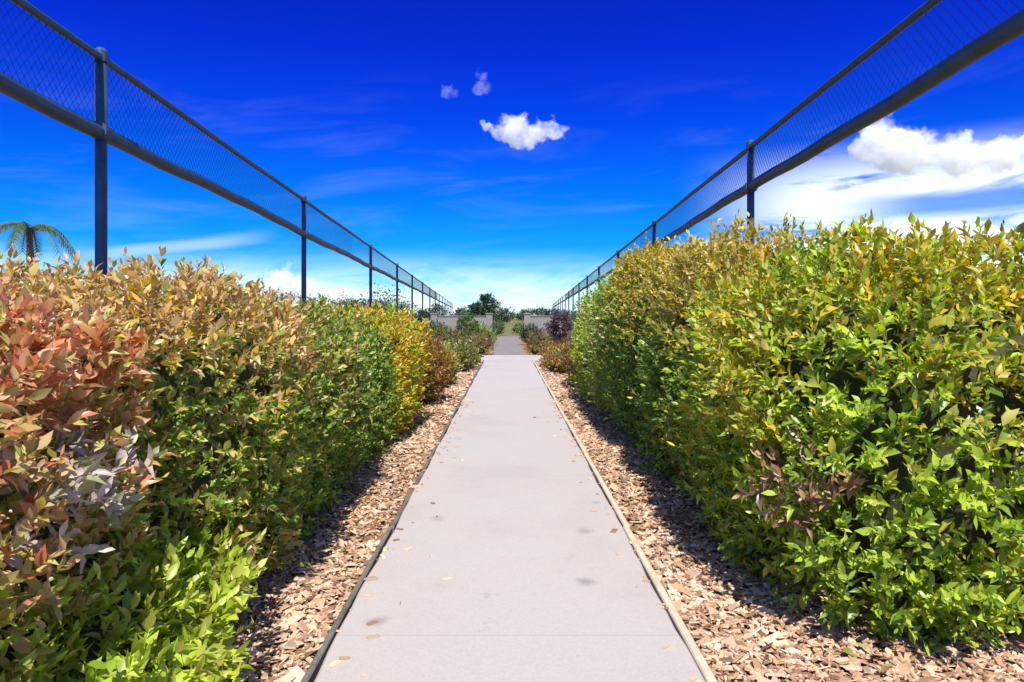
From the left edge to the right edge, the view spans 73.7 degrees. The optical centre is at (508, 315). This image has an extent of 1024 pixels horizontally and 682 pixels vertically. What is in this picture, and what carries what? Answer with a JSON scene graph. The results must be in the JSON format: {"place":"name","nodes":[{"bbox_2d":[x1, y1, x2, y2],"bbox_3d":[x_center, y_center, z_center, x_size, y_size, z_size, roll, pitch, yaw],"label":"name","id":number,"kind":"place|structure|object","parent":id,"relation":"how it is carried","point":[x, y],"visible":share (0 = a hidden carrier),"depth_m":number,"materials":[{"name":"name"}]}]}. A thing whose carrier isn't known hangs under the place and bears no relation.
{"place":"outdoors","nodes":[
{"label":"outdoors","id":0,"kind":"place"},
{"bbox_2d":[492,336,523,354],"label":"path","id":1,"kind":"structure","parent":0,"point":[507,345],"depth_m":33.23,"materials":[{"name":"grey concrete"}]},
{"bbox_2d":[314,360,704,681],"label":"path","id":2,"kind":"structure","parent":0,"point":[519,542],"depth_m":3.80,"materials":[{"name":"concrete"}]},
{"bbox_2d":[479,355,543,361],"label":"pavement","id":3,"kind":"structure","parent":0,"point":[535,358],"depth_m":23.32,"materials":[{"name":"grey concrete"}]},
{"bbox_2d":[0,0,1023,315],"label":"sky","id":4,"kind":"structure","parent":0,"point":[508,150],"materials":[{"name":"blue"}]},
{"bbox_2d":[175,316,1023,681],"bbox_3d":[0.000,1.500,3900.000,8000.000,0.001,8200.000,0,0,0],"label":"ground","id":5,"kind":"structure","parent":0,"point":[679,536],"depth_m":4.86,"materials":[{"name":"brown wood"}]},
{"bbox_2d":[0,221,75,266],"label":"palm tree","id":6,"kind":"object","parent":5,"relation":"on","point":[30,232],"visible":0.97,"depth_m":25.45,"materials":[{"name":"green plant"}]},
{"bbox_2d":[0,262,185,681],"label":"hedge shrub","id":7,"kind":"object","parent":5,"relation":"on","point":[57,469],"visible":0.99,"depth_m":2.06,"materials":[{"name":"red plant"}]},
{"bbox_2d":[0,511,267,681],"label":"shrub","id":8,"kind":"object","parent":5,"relation":"on","point":[139,626],"visible":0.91,"depth_m":2.31,"materials":[{"name":"green plant"}]},
{"bbox_2d":[0,244,328,623],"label":"hedge shrub","id":9,"kind":"object","parent":5,"relation":"on","point":[224,415],"visible":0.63,"depth_m":3.24,"materials":[{"name":"green plant"}]},
{"bbox_2d":[0,0,452,332],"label":"fence","id":10,"kind":"object","parent":5,"relation":"on","point":[101,132],"visible":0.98,"depth_m":5.55,"materials":[{"name":"metal"}]},
{"bbox_2d":[151,278,385,546],"bbox_3d":[-2.079,0.629,5.234,2.121,1.847,2.434,0,0,0],"label":"hedge shrub","id":11,"kind":"object","parent":5,"relation":"on","point":[329,420],"visible":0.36,"depth_m":5.14,"materials":[{"name":"green plant"}]},
{"bbox_2d":[271,295,401,469],"bbox_3d":[-2.112,0.654,7.090,1.920,1.797,2.510,0,0,0],"label":"hedge shrub","id":12,"kind":"object","parent":5,"relation":"on","point":[371,339],"visible":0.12,"depth_m":7.25,"materials":[{"name":"green plant"}]},
{"bbox_2d":[310,298,432,441],"bbox_3d":[-1.969,0.656,8.871,1.954,1.838,2.649,0,0,0],"label":"hedge shrub","id":13,"kind":"object","parent":5,"relation":"on","point":[408,367],"visible":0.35,"depth_m":8.62,"materials":[{"name":"yellow plant"}]},
{"bbox_2d":[301,360,483,681],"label":"path edging","id":14,"kind":"object","parent":5,"relation":"on","point":[312,671],"visible":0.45,"depth_m":3.71,"materials":[{"name":"dark painted steel"}]},
{"bbox_2d":[412,332,456,403],"bbox_3d":[-1.773,0.877,11.699,1.823,1.385,2.314,0,0,0],"label":"shrub","id":15,"kind":"object","parent":5,"relation":"on","point":[433,369],"visible":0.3,"depth_m":11.45,"materials":[{"name":"orange plant"}]},
{"bbox_2d":[422,319,448,329],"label":"round shrub","id":16,"kind":"object","parent":5,"relation":"on","point":[432,325],"visible":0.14,"depth_m":35.89,"materials":[{"name":"green plant"}]},
{"bbox_2d":[417,322,458,338],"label":"round shrub","id":17,"kind":"object","parent":5,"relation":"on","point":[440,325],"visible":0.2,"depth_m":32.83,"materials":[{"name":"green plant"}]},
{"bbox_2d":[419,339,462,386],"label":"shrub","id":18,"kind":"object","parent":5,"relation":"on","point":[456,359],"visible":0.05,"depth_m":14.53,"materials":[{"name":"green plant"}]},
{"bbox_2d":[422,326,464,345],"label":"shrub","id":19,"kind":"object","parent":5,"relation":"on","point":[444,335],"visible":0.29,"depth_m":26.43,"materials":[{"name":"green plant"}]},
{"bbox_2d":[430,313,492,331],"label":"garden wall","id":20,"kind":"structure","parent":5,"relation":"on","point":[452,320],"depth_m":46.89,"materials":[{"name":"grey concrete"}]},
{"bbox_2d":[446,338,483,371],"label":"shrub","id":21,"kind":"object","parent":5,"relation":"on","point":[468,356],"visible":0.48,"depth_m":18.47,"materials":[{"name":"green plant"}]},
{"bbox_2d":[453,312,479,337],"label":"shrub","id":22,"kind":"object","parent":5,"relation":"on","point":[464,325],"visible":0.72,"depth_m":33.29,"materials":[{"name":"green plant"}]},
{"bbox_2d":[467,302,483,315],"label":"tree","id":23,"kind":"object","parent":5,"relation":"on","point":[470,310],"visible":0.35,"depth_m":59.55,"materials":[{"name":"green plant"}]},
{"bbox_2d":[459,334,495,354],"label":"shrub","id":24,"kind":"object","parent":5,"relation":"on","point":[484,344],"visible":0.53,"depth_m":25.92,"materials":[{"name":"green plant"}]},
{"bbox_2d":[464,328,496,345],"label":"shrub","id":25,"kind":"object","parent":5,"relation":"on","point":[488,337],"visible":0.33,"depth_m":30.13,"materials":[{"name":"green plant"}]},
{"bbox_2d":[471,293,500,315],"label":"tree","id":26,"kind":"object","parent":5,"relation":"on","point":[492,306],"visible":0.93,"depth_m":57.78,"materials":[{"name":"green plant"}]},
{"bbox_2d":[477,321,497,342],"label":"round shrub","id":27,"kind":"object","parent":5,"relation":"on","point":[486,329],"visible":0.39,"depth_m":34.28,"materials":[{"name":"green plant"}]},
{"bbox_2d":[485,324,499,340],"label":"round shrub","id":28,"kind":"object","parent":5,"relation":"on","point":[494,328],"visible":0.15,"depth_m":37.40,"materials":[{"name":"green plant"}]},
{"bbox_2d":[493,318,507,335],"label":"round shrub","id":29,"kind":"object","parent":5,"relation":"on","point":[499,327],"visible":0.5,"depth_m":51.66,"materials":[{"name":"green plant"}]},
{"bbox_2d":[509,319,523,333],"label":"round shrub","id":30,"kind":"object","parent":5,"relation":"on","point":[516,327],"visible":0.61,"depth_m":55.69,"materials":[{"name":"green plant"}]},
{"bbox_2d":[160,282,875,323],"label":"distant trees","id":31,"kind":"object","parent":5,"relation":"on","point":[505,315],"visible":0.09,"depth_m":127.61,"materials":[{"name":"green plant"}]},
{"bbox_2d":[517,322,544,343],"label":"round shrub","id":32,"kind":"object","parent":5,"relation":"on","point":[524,333],"visible":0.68,"depth_m":34.77,"materials":[{"name":"green plant"}]},
{"bbox_2d":[525,326,553,346],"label":"shrub","id":33,"kind":"object","parent":5,"relation":"on","point":[538,338],"visible":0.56,"depth_m":29.65,"materials":[{"name":"green plant"}]},
{"bbox_2d":[524,339,556,354],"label":"shrub","id":34,"kind":"object","parent":5,"relation":"on","point":[533,350],"visible":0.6,"depth_m":25.35,"materials":[{"name":"red plant"}]},
{"bbox_2d":[523,313,571,335],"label":"garden wall","id":35,"kind":"structure","parent":5,"relation":"on","point":[539,321],"depth_m":46.89,"materials":[{"name":"grey concrete"}]},
{"bbox_2d":[537,341,571,373],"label":"shrub","id":36,"kind":"object","parent":5,"relation":"on","point":[552,359],"visible":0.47,"depth_m":18.17,"materials":[{"name":"brown plant"}]},
{"bbox_2d":[543,309,575,347],"bbox_3d":[1.671,0.731,22.488,1.122,1.943,1.047,0,0,27],"label":"tree","id":37,"kind":"object","parent":5,"relation":"on","point":[557,329],"visible":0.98,"depth_m":22.37,"materials":[{"name":"purple plant"}]},
{"bbox_2d":[548,331,580,348],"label":"shrub","id":38,"kind":"object","parent":5,"relation":"on","point":[568,339],"visible":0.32,"depth_m":26.21,"materials":[{"name":"green plant"}]},
{"bbox_2d":[560,340,595,390],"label":"shrub","id":39,"kind":"object","parent":5,"relation":"on","point":[570,363],"visible":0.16,"depth_m":13.93,"materials":[{"name":"orange plant"}]},
{"bbox_2d":[567,284,610,409],"bbox_3d":[1.996,0.418,11.628,1.983,2.284,2.629,0,0,0],"label":"hedge shrub","id":40,"kind":"object","parent":5,"relation":"on","point":[577,363],"visible":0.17,"depth_m":11.55,"materials":[{"name":"green plant"}]},
{"bbox_2d":[578,246,666,426],"bbox_3d":[2.085,0.301,9.793,2.072,2.552,2.585,0,0,0],"label":"hedge shrub","id":41,"kind":"object","parent":5,"relation":"on","point":[595,352],"visible":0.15,"depth_m":9.52,"materials":[{"name":"green plant"}]},
{"bbox_2d":[532,360,717,681],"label":"path edging","id":42,"kind":"object","parent":5,"relation":"on","point":[685,634],"visible":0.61,"depth_m":3.85,"materials":[{"name":"beige concrete"}]},
{"bbox_2d":[594,233,775,454],"bbox_3d":[2.148,0.287,7.902,2.187,2.535,2.485,0,0,0],"label":"hedge shrub","id":43,"kind":"object","parent":5,"relation":"on","point":[622,327],"visible":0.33,"depth_m":7.62,"materials":[{"name":"green plant"}]},
{"bbox_2d":[628,208,871,507],"bbox_3d":[2.221,0.375,5.982,2.263,2.356,2.619,0,0,0],"label":"hedge shrub","id":44,"kind":"object","parent":5,"relation":"on","point":[682,267],"visible":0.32,"depth_m":5.63,"materials":[{"name":"green plant"}]},
{"bbox_2d":[552,0,1023,335],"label":"fence","id":45,"kind":"object","parent":5,"relation":"on","point":[1006,31],"visible":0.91,"depth_m":5.35,"materials":[{"name":"metal"}]},
{"bbox_2d":[661,209,1023,658],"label":"hedge shrub","id":46,"kind":"object","parent":5,"relation":"on","point":[882,442],"visible":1,"depth_m":3.13,"materials":[{"name":"green plant"}]}
]}

